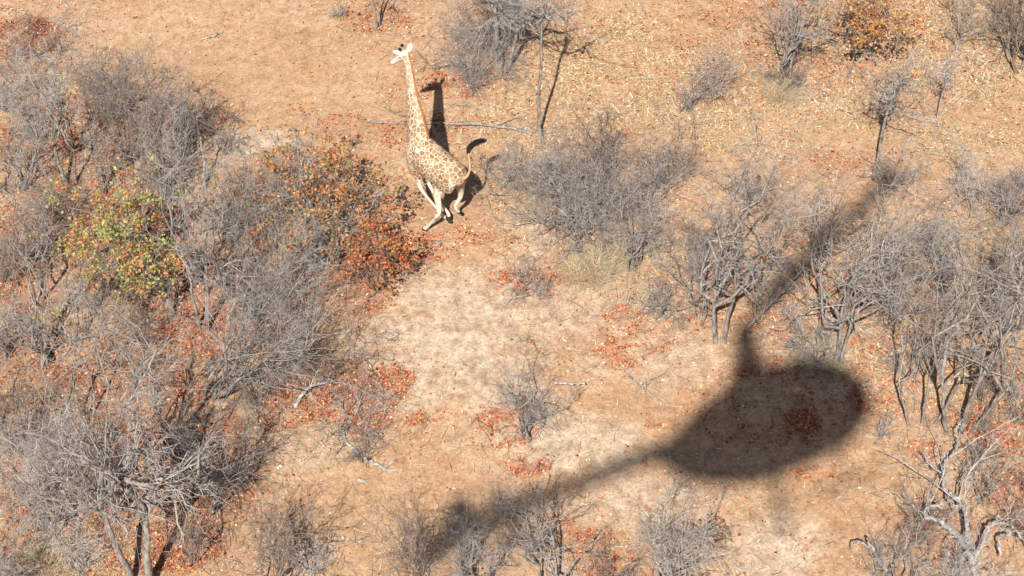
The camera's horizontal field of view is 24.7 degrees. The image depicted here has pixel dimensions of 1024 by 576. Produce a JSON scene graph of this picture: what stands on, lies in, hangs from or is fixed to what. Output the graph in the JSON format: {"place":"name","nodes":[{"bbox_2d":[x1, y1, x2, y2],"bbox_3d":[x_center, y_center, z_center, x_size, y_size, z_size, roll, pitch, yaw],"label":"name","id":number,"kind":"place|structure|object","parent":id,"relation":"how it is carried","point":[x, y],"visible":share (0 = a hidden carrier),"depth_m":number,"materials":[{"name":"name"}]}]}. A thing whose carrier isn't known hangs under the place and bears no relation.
{"place":"outdoors","nodes":[
{"label":"outdoors","id":0,"kind":"place"},
{"bbox_2d":[0,0,1023,575],"bbox_3d":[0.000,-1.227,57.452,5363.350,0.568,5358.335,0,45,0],"label":"ground","id":1,"kind":"structure","parent":0,"point":[426,324],"depth_m":55.99,"materials":[{"name":"beige gravel"}]},
{"bbox_2d":[0,473,51,575],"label":"bare shrub","id":2,"kind":"object","parent":1,"relation":"on","point":[5,565],"visible":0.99,"depth_m":48.87,"materials":[{"name":"grey plant"}]},
{"bbox_2d":[0,200,51,290],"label":"bare shrub","id":3,"kind":"object","parent":1,"relation":"on","point":[6,279],"visible":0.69,"depth_m":56.08,"materials":[{"name":"grey plant"}]},
{"bbox_2d":[0,282,53,365],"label":"bare shrub","id":4,"kind":"object","parent":1,"relation":"on","point":[3,332],"visible":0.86,"depth_m":54.22,"materials":[{"name":"grey plant"}]},
{"bbox_2d":[0,180,57,300],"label":"bare tree","id":5,"kind":"object","parent":1,"relation":"on","point":[27,250],"visible":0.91,"depth_m":55.06,"materials":[{"name":"grey plant"}]},
{"bbox_2d":[0,22,57,138],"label":"bare shrub","id":6,"kind":"object","parent":1,"relation":"on","point":[23,90],"visible":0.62,"depth_m":59.50,"materials":[{"name":"grey plant"}]},
{"bbox_2d":[0,20,60,112],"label":"bare shrub","id":7,"kind":"object","parent":1,"relation":"on","point":[2,88],"visible":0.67,"depth_m":60.61,"materials":[{"name":"grey plant"}]},
{"bbox_2d":[0,65,81,219],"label":"bare shrub","id":8,"kind":"object","parent":1,"relation":"on","point":[18,153],"visible":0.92,"depth_m":58.08,"materials":[{"name":"grey plant"}]},
{"bbox_2d":[0,331,94,477],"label":"bare shrub","id":9,"kind":"object","parent":1,"relation":"on","point":[15,401],"visible":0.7,"depth_m":51.94,"materials":[{"name":"grey plant"}]},
{"bbox_2d":[3,384,92,472],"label":"bare shrub","id":10,"kind":"object","parent":1,"relation":"on","point":[57,410],"visible":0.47,"depth_m":51.96,"materials":[{"name":"grey plant"}]},
{"bbox_2d":[8,528,89,575],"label":"grass tussock","id":11,"kind":"object","parent":1,"relation":"on","point":[64,567],"depth_m":50.52,"materials":[{"name":"plant"}]},
{"bbox_2d":[0,0,100,69],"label":"bare shrub","id":12,"kind":"object","parent":1,"relation":"on","point":[48,40],"visible":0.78,"depth_m":62.38,"materials":[{"name":"grey plant"}]},
{"bbox_2d":[0,212,101,366],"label":"bare shrub","id":13,"kind":"object","parent":1,"relation":"on","point":[42,342],"visible":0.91,"depth_m":53.76,"materials":[{"name":"grey plant"}]},
{"bbox_2d":[0,0,108,184],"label":"bare tree","id":14,"kind":"object","parent":1,"relation":"on","point":[48,101],"visible":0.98,"depth_m":57.02,"materials":[{"name":"grey plant"}]},
{"bbox_2d":[0,156,115,295],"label":"bare shrub","id":15,"kind":"object","parent":1,"relation":"on","point":[40,218],"visible":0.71,"depth_m":56.57,"materials":[{"name":"grey plant"}]},
{"bbox_2d":[0,360,119,575],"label":"bare shrub","id":16,"kind":"object","parent":1,"relation":"on","point":[21,484],"visible":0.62,"depth_m":49.65,"materials":[{"name":"grey plant"}]},
{"bbox_2d":[13,482,110,575],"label":"bare shrub","id":17,"kind":"object","parent":1,"relation":"on","point":[62,542],"visible":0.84,"depth_m":49.63,"materials":[{"name":"grey plant"}]},
{"bbox_2d":[17,143,113,232],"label":"bare shrub","id":18,"kind":"object","parent":1,"relation":"on","point":[71,204],"visible":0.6,"depth_m":57.59,"materials":[{"name":"grey plant"}]},
{"bbox_2d":[1,228,160,416],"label":"bare tree","id":19,"kind":"object","parent":1,"relation":"on","point":[80,347],"visible":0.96,"depth_m":51.85,"materials":[{"name":"grey plant"}]},
{"bbox_2d":[43,226,152,323],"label":"bare shrub","id":20,"kind":"object","parent":1,"relation":"on","point":[103,287],"visible":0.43,"depth_m":55.54,"materials":[{"name":"grey plant"}]},
{"bbox_2d":[59,85,137,194],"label":"bare shrub","id":21,"kind":"object","parent":1,"relation":"on","point":[102,158],"visible":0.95,"depth_m":58.01,"materials":[{"name":"grey plant"}]},
{"bbox_2d":[56,36,148,114],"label":"bare shrub","id":22,"kind":"object","parent":1,"relation":"on","point":[74,70],"visible":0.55,"depth_m":61.23,"materials":[{"name":"grey plant"}]},
{"bbox_2d":[17,149,200,334],"bbox_3d":[-9.199,-1.046,54.516,4.110,4.458,6.564,0,45,0],"label":"leafy tree","id":23,"kind":"object","parent":1,"relation":"on","point":[132,255],"visible":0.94,"depth_m":53.92,"materials":[{"name":"green plant"}]},
{"bbox_2d":[59,1,171,167],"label":"bare shrub","id":24,"kind":"object","parent":1,"relation":"on","point":[119,113],"visible":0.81,"depth_m":58.18,"materials":[{"name":"grey plant"}]},
{"bbox_2d":[50,266,190,357],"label":"bare shrub","id":25,"kind":"object","parent":1,"relation":"on","point":[132,320],"visible":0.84,"depth_m":54.26,"materials":[{"name":"grey plant"}]},
{"bbox_2d":[65,21,181,124],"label":"bare shrub","id":26,"kind":"object","parent":1,"relation":"on","point":[105,80],"visible":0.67,"depth_m":59.86,"materials":[{"name":"grey plant"}]},
{"bbox_2d":[71,313,210,447],"bbox_3d":[-8.225,2.030,51.548,2.810,4.280,2.539,12,46,12],"label":"bare tree","id":27,"kind":"object","parent":1,"relation":"on","point":[153,400],"visible":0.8,"depth_m":51.36,"materials":[{"name":"grey plant"}]},
{"bbox_2d":[82,24,219,216],"bbox_3d":[-9.057,-4.010,57.231,3.876,4.857,3.170,13,47,13],"label":"bare shrub","id":28,"kind":"object","parent":1,"relation":"on","point":[163,142],"visible":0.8,"depth_m":57.15,"materials":[{"name":"grey plant"}]},
{"bbox_2d":[0,292,303,575],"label":"bare tree","id":29,"kind":"object","parent":1,"relation":"on","point":[119,479],"visible":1,"depth_m":47.12,"materials":[{"name":"grey plant"}]},
{"bbox_2d":[86,26,222,210],"bbox_3d":[-8.772,-4.025,56.694,2.937,5.577,3.616,14,47,14],"label":"bare tree","id":30,"kind":"object","parent":1,"relation":"on","point":[155,136],"visible":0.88,"depth_m":56.61,"materials":[{"name":"grey plant"}]},
{"bbox_2d":[123,56,230,160],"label":"bare shrub","id":31,"kind":"object","parent":1,"relation":"on","point":[183,113],"visible":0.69,"depth_m":59.07,"materials":[{"name":"grey plant"}]},
{"bbox_2d":[131,385,226,474],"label":"bare shrub","id":32,"kind":"object","parent":1,"relation":"on","point":[179,435],"visible":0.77,"depth_m":52.07,"materials":[{"name":"grey plant"}]},
{"bbox_2d":[142,491,223,566],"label":"bare shrub","id":33,"kind":"object","parent":1,"relation":"on","point":[191,543],"visible":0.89,"depth_m":49.88,"materials":[{"name":"grey plant"}]},
{"bbox_2d":[102,94,266,343],"bbox_3d":[-7.268,-1.464,52.737,3.748,7.543,5.333,0,45,0],"label":"bare tree","id":34,"kind":"object","parent":1,"relation":"on","point":[188,244],"visible":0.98,"depth_m":52.50,"materials":[{"name":"grey plant"}]},
{"bbox_2d":[169,86,245,147],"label":"bare shrub","id":35,"kind":"object","parent":1,"relation":"on","point":[213,124],"visible":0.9,"depth_m":59.87,"materials":[{"name":"grey plant"}]},
{"bbox_2d":[157,406,285,516],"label":"bare shrub","id":36,"kind":"object","parent":1,"relation":"on","point":[214,503],"visible":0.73,"depth_m":50.69,"materials":[{"name":"grey plant"}]},
{"bbox_2d":[184,383,302,504],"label":"bare shrub","id":37,"kind":"object","parent":1,"relation":"on","point":[244,442],"visible":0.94,"depth_m":50.93,"materials":[{"name":"grey plant"}]},
{"bbox_2d":[169,139,326,269],"bbox_3d":[-6.343,-2.428,56.963,2.783,3.004,4.152,33,54,28],"label":"bare shrub","id":38,"kind":"object","parent":1,"relation":"on","point":[228,204],"visible":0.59,"depth_m":56.52,"materials":[{"name":"grey plant"}]},
{"bbox_2d":[104,130,406,485],"bbox_3d":[-5.879,0.487,51.674,6.648,6.249,6.627,15,47,15],"label":"bare shrub","id":39,"kind":"object","parent":1,"relation":"on","point":[226,376],"visible":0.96,"depth_m":52.53,"materials":[{"name":"grey plant"}]},
{"bbox_2d":[211,340,311,409],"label":"bare shrub","id":40,"kind":"object","parent":1,"relation":"on","point":[264,389],"visible":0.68,"depth_m":53.13,"materials":[{"name":"grey plant"}]},
{"bbox_2d":[210,437,339,575],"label":"bare shrub","id":41,"kind":"object","parent":1,"relation":"on","point":[281,534],"visible":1,"depth_m":48.39,"materials":[{"name":"grey plant"}]},
{"bbox_2d":[225,111,326,268],"bbox_3d":[-5.510,-2.286,55.668,3.000,4.621,1.796,0,45,0],"label":"bare tree","id":42,"kind":"object","parent":1,"relation":"on","point":[276,215],"visible":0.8,"depth_m":55.68,"materials":[{"name":"grey plant"}]},
{"bbox_2d":[149,154,407,350],"bbox_3d":[-5.228,-1.125,54.760,5.966,4.244,6.016,0,45,0],"label":"bare shrub","id":43,"kind":"object","parent":1,"relation":"on","point":[279,272],"visible":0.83,"depth_m":54.46,"materials":[{"name":"grey plant"}]},
{"bbox_2d":[237,200,336,361],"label":"bare shrub","id":44,"kind":"object","parent":1,"relation":"on","point":[293,314],"visible":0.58,"depth_m":53.84,"materials":[{"name":"grey plant"}]},
{"bbox_2d":[256,120,344,210],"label":"bare shrub","id":45,"kind":"object","parent":1,"relation":"on","point":[264,168],"visible":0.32,"depth_m":57.52,"materials":[{"name":"grey plant"}]},
{"bbox_2d":[265,507,372,575],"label":"bare shrub","id":46,"kind":"object","parent":1,"relation":"on","point":[311,565],"visible":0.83,"depth_m":50.23,"materials":[{"name":"grey plant"}]},
{"bbox_2d":[215,74,424,272],"bbox_3d":[-4.499,-2.624,55.510,5.049,5.369,4.974,0,45,0],"label":"leafy shrub","id":47,"kind":"object","parent":1,"relation":"on","point":[307,194],"visible":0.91,"depth_m":55.45,"materials":[{"name":"orange plant"}]},
{"bbox_2d":[243,277,403,403],"bbox_3d":[-4.332,1.225,53.718,3.781,2.326,3.718,0,45,0],"label":"bare shrub","id":48,"kind":"object","parent":1,"relation":"on","point":[334,371],"visible":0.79,"depth_m":53.81,"materials":[{"name":"grey plant"}]},
{"bbox_2d":[313,361,404,462],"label":"bare shrub","id":49,"kind":"object","parent":1,"relation":"on","point":[357,411],"visible":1,"depth_m":53.11,"materials":[{"name":"grey plant"}]},
{"bbox_2d":[320,211,434,298],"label":"leafy shrub","id":50,"kind":"object","parent":1,"relation":"on","point":[382,244],"visible":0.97,"depth_m":55.41,"materials":[{"name":"brown plant"}]},
{"bbox_2d":[307,458,485,575],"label":"bare shrub","id":51,"kind":"object","parent":1,"relation":"on","point":[419,553],"visible":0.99,"depth_m":48.85,"materials":[{"name":"grey plant"}]},
{"bbox_2d":[389,43,486,232],"bbox_3d":[-2.071,-3.509,57.094,3.079,4.248,1.512,32,53,28],"label":"giraffe","id":52,"kind":"object","parent":1,"relation":"on","point":[443,170],"visible":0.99,"depth_m":56.51},
{"bbox_2d":[386,474,548,575],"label":"bare shrub","id":53,"kind":"object","parent":1,"relation":"on","point":[464,551],"visible":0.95,"depth_m":48.92,"materials":[{"name":"grey plant"}]},
{"bbox_2d":[422,0,533,112],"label":"bare shrub","id":54,"kind":"object","parent":1,"relation":"on","point":[457,64],"visible":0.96,"depth_m":61.34,"materials":[{"name":"grey plant"}]},
{"bbox_2d":[449,0,537,61],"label":"bare shrub","id":55,"kind":"object","parent":1,"relation":"on","point":[491,38],"visible":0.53,"depth_m":62.34,"materials":[{"name":"grey plant"}]},
{"bbox_2d":[426,0,592,85],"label":"bare tree","id":56,"kind":"object","parent":1,"relation":"on","point":[500,13],"visible":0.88,"depth_m":60.84,"materials":[{"name":"grey plant"}]},
{"bbox_2d":[0,0,1023,575],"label":"leaf litter","id":57,"kind":"object","parent":1,"relation":"on","point":[510,416],"visible":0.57,"depth_m":55.72,"materials":[{"name":"orange plant"}]},
{"bbox_2d":[463,127,567,223],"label":"bare shrub","id":58,"kind":"object","parent":1,"relation":"on","point":[510,168],"visible":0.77,"depth_m":58.43,"materials":[{"name":"grey plant"}]},
{"bbox_2d":[464,313,580,446],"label":"bare shrub","id":59,"kind":"object","parent":1,"relation":"on","point":[525,423],"visible":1,"depth_m":52.27,"materials":[{"name":"grey plant"}]},
{"bbox_2d":[486,246,560,307],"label":"bare shrub","id":60,"kind":"object","parent":1,"relation":"on","point":[536,283],"visible":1,"depth_m":56.15,"materials":[{"name":"grey plant"}]},
{"bbox_2d":[500,0,628,142],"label":"bare tree","id":61,"kind":"object","parent":1,"relation":"on","point":[543,5],"visible":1,"depth_m":58.00,"materials":[{"name":"grey plant"}]},
{"bbox_2d":[472,443,662,575],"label":"bare tree","id":62,"kind":"object","parent":1,"relation":"on","point":[533,562],"visible":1,"depth_m":48.61,"materials":[{"name":"grey plant"}]},
{"bbox_2d":[482,97,693,282],"bbox_3d":[1.878,-2.972,56.767,5.552,4.066,5.453,0,45,0],"label":"bare shrub","id":63,"kind":"object","parent":1,"relation":"on","point":[571,225],"visible":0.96,"depth_m":56.94,"materials":[{"name":"grey plant"}]},
{"bbox_2d":[549,235,630,296],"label":"grass tussock","id":64,"kind":"object","parent":1,"relation":"on","point":[583,273],"depth_m":56.92,"materials":[{"name":"plant"}]},
{"bbox_2d":[495,79,691,240],"bbox_3d":[2.130,-3.444,56.893,3.647,4.486,3.577,34,54,29],"label":"bare shrub","id":65,"kind":"object","parent":1,"relation":"on","point":[602,147],"visible":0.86,"depth_m":57.03,"materials":[{"name":"grey plant"}]},
{"bbox_2d":[575,537,649,575],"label":"bare shrub","id":66,"kind":"object","parent":1,"relation":"on","point":[608,563],"visible":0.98,"depth_m":49.37,"materials":[{"name":"grey plant"}]},
{"bbox_2d":[584,136,688,278],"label":"bare shrub","id":67,"kind":"object","parent":1,"relation":"on","point":[634,245],"visible":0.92,"depth_m":56.01,"materials":[{"name":"grey plant"}]},
{"bbox_2d":[615,99,726,222],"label":"bare shrub","id":68,"kind":"object","parent":1,"relation":"on","point":[653,177],"visible":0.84,"depth_m":57.62,"materials":[{"name":"grey plant"}]},
{"bbox_2d":[621,267,720,346],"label":"bare shrub","id":69,"kind":"object","parent":1,"relation":"on","point":[666,308],"visible":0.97,"depth_m":55.35,"materials":[{"name":"grey plant"}]},
{"bbox_2d":[627,92,721,196],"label":"bare shrub","id":70,"kind":"object","parent":1,"relation":"on","point":[676,153],"visible":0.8,"depth_m":58.47,"materials":[{"name":"grey plant"}]},
{"bbox_2d":[608,448,767,575],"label":"bare shrub","id":71,"kind":"object","parent":1,"relation":"on","point":[667,563],"visible":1,"depth_m":48.92,"materials":[{"name":"grey plant"}]},
{"bbox_2d":[619,196,768,326],"bbox_3d":[4.147,-0.323,54.287,3.381,3.755,2.610,0,45,0],"label":"bare tree","id":72,"kind":"object","parent":1,"relation":"on","point":[690,271],"visible":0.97,"depth_m":54.15,"materials":[{"name":"grey plant"}]},
{"bbox_2d":[668,17,777,133],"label":"bare shrub","id":73,"kind":"object","parent":1,"relation":"on","point":[705,84],"visible":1,"depth_m":60.35,"materials":[{"name":"grey plant"}]},
{"bbox_2d":[707,153,779,217],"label":"bare shrub","id":74,"kind":"object","parent":1,"relation":"on","point":[743,184],"visible":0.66,"depth_m":57.96,"materials":[{"name":"grey plant"}]},
{"bbox_2d":[742,240,800,307],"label":"bare shrub","id":75,"kind":"object","parent":1,"relation":"on","point":[780,279],"visible":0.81,"depth_m":55.52,"materials":[{"name":"grey plant"}]},
{"bbox_2d":[758,73,808,108],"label":"grass tussock","id":76,"kind":"object","parent":1,"relation":"on","point":[775,93],"depth_m":61.59,"materials":[{"name":"plant"}]},
{"bbox_2d":[755,42,817,93],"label":"bare shrub","id":77,"kind":"object","parent":1,"relation":"on","point":[794,81],"visible":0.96,"depth_m":61.59,"materials":[{"name":"grey plant"}]},
{"bbox_2d":[654,61,924,344],"bbox_3d":[6.137,-1.470,52.635,6.236,7.698,5.277,0,45,0],"label":"bare tree","id":78,"kind":"object","parent":1,"relation":"on","point":[718,269],"visible":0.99,"depth_m":52.42,"materials":[{"name":"grey plant"}]},
{"bbox_2d":[701,0,902,83],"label":"bare tree","id":79,"kind":"object","parent":1,"relation":"on","point":[792,42],"visible":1,"depth_m":60.59,"materials":[{"name":"grey plant"}]},
{"bbox_2d":[763,302,848,374],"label":"bare shrub","id":80,"kind":"object","parent":1,"relation":"on","point":[805,348],"visible":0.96,"depth_m":54.03,"materials":[{"name":"grey plant"}]},
{"bbox_2d":[789,327,859,385],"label":"bush","id":81,"kind":"object","parent":1,"relation":"on","point":[827,359],"depth_m":54.71,"materials":[{"name":"plant"}]},
{"bbox_2d":[771,177,892,260],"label":"bare shrub","id":82,"kind":"object","parent":1,"relation":"on","point":[846,233],"visible":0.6,"depth_m":56.60,"materials":[{"name":"grey plant"}]},
{"bbox_2d":[692,75,1011,367],"bbox_3d":[7.758,-0.441,51.823,6.624,7.386,6.619,9,46,9],"label":"bare tree","id":83,"kind":"object","parent":1,"relation":"on","point":[842,315],"visible":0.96,"depth_m":52.04,"materials":[{"name":"grey plant"}]},
{"bbox_2d":[820,0,933,84],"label":"leafy tree","id":84,"kind":"object","parent":1,"relation":"on","point":[862,12],"visible":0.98,"depth_m":60.31,"materials":[{"name":"orange plant"}]},
{"bbox_2d":[832,479,961,575],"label":"bare shrub","id":85,"kind":"object","parent":1,"relation":"on","point":[905,557],"visible":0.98,"depth_m":49.31,"materials":[{"name":"grey plant"}]},
{"bbox_2d":[845,202,953,336],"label":"bare shrub","id":86,"kind":"object","parent":1,"relation":"on","point":[897,312],"visible":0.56,"depth_m":54.67,"materials":[{"name":"grey plant"}]},
{"bbox_2d":[852,26,952,178],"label":"bare tree","id":87,"kind":"object","parent":1,"relation":"on","point":[888,101],"visible":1,"depth_m":57.23,"materials":[{"name":"grey plant"}]},
{"bbox_2d":[878,281,942,389],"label":"bare shrub","id":88,"kind":"object","parent":1,"relation":"on","point":[912,361],"visible":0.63,"depth_m":54.17,"materials":[{"name":"grey plant"}]},
{"bbox_2d":[862,118,963,205],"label":"bare shrub","id":89,"kind":"object","parent":1,"relation":"on","point":[894,170],"visible":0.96,"depth_m":58.59,"materials":[{"name":"grey plant"}]},
{"bbox_2d":[884,460,961,562],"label":"bare shrub","id":90,"kind":"object","parent":1,"relation":"on","point":[925,527],"visible":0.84,"depth_m":50.40,"materials":[{"name":"grey plant"}]},
{"bbox_2d":[829,176,1023,426],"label":"bare tree","id":91,"kind":"object","parent":1,"relation":"on","point":[971,339],"visible":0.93,"depth_m":50.81,"materials":[{"name":"grey plant"}]},
{"bbox_2d":[867,188,992,297],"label":"bare shrub","id":92,"kind":"object","parent":1,"relation":"on","point":[942,279],"visible":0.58,"depth_m":55.56,"materials":[{"name":"grey plant"}]},
{"bbox_2d":[838,72,1023,434],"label":"bare tree","id":93,"kind":"object","parent":1,"relation":"on","point":[989,367],"visible":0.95,"depth_m":50.53,"materials":[{"name":"grey plant"}]},
{"bbox_2d":[873,406,1023,575],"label":"dead tree","id":94,"kind":"object","parent":1,"relation":"on","point":[961,506],"visible":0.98,"depth_m":50.35,"materials":[{"name":"grey wood"}]},
{"bbox_2d":[882,483,1023,575],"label":"bare shrub","id":95,"kind":"object","parent":1,"relation":"on","point":[963,567],"visible":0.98,"depth_m":49.36,"materials":[{"name":"grey plant"}]},
{"bbox_2d":[938,358,1013,467],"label":"bare shrub","id":96,"kind":"object","parent":1,"relation":"on","point":[988,429],"visible":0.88,"depth_m":51.91,"materials":[{"name":"grey plant"}]},
{"bbox_2d":[942,121,1011,222],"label":"bush","id":97,"kind":"object","parent":1,"relation":"on","point":[965,180],"visible":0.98,"depth_m":57.20,"materials":[{"name":"grey plant"}]},
{"bbox_2d":[935,0,1021,49],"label":"bare shrub","id":98,"kind":"object","parent":1,"relation":"on","point":[965,25],"visible":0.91,"depth_m":62.47,"materials":[{"name":"grey plant"}]},
{"bbox_2d":[947,0,1023,73],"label":"bare tree","id":99,"kind":"object","parent":1,"relation":"on","point":[1017,39],"visible":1,"depth_m":61.25,"materials":[{"name":"grey plant"}]},
{"bbox_2d":[956,151,1023,228],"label":"bare shrub","id":100,"kind":"object","parent":1,"relation":"on","point":[1019,182],"visible":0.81,"depth_m":57.38,"materials":[{"name":"grey plant"}]},
{"bbox_2d":[958,433,1023,518],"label":"bare shrub","id":101,"kind":"object","parent":1,"relation":"on","point":[992,481],"visible":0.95,"depth_m":51.14,"materials":[{"name":"grey plant"}]},
{"bbox_2d":[960,336,1023,405],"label":"bare shrub","id":102,"kind":"object","parent":1,"relation":"on","point":[988,386],"visible":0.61,"depth_m":53.52,"materials":[{"name":"grey plant"}]},
{"bbox_2d":[968,246,1023,396],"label":"bare shrub","id":103,"kind":"object","parent":1,"relation":"on","point":[1006,322],"visible":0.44,"depth_m":54.74,"materials":[{"name":"grey plant"}]},
{"bbox_2d":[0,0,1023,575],"bbox_3d":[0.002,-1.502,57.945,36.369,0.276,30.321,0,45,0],"label":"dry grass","id":104,"kind":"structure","parent":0,"point":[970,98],"depth_m":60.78,"materials":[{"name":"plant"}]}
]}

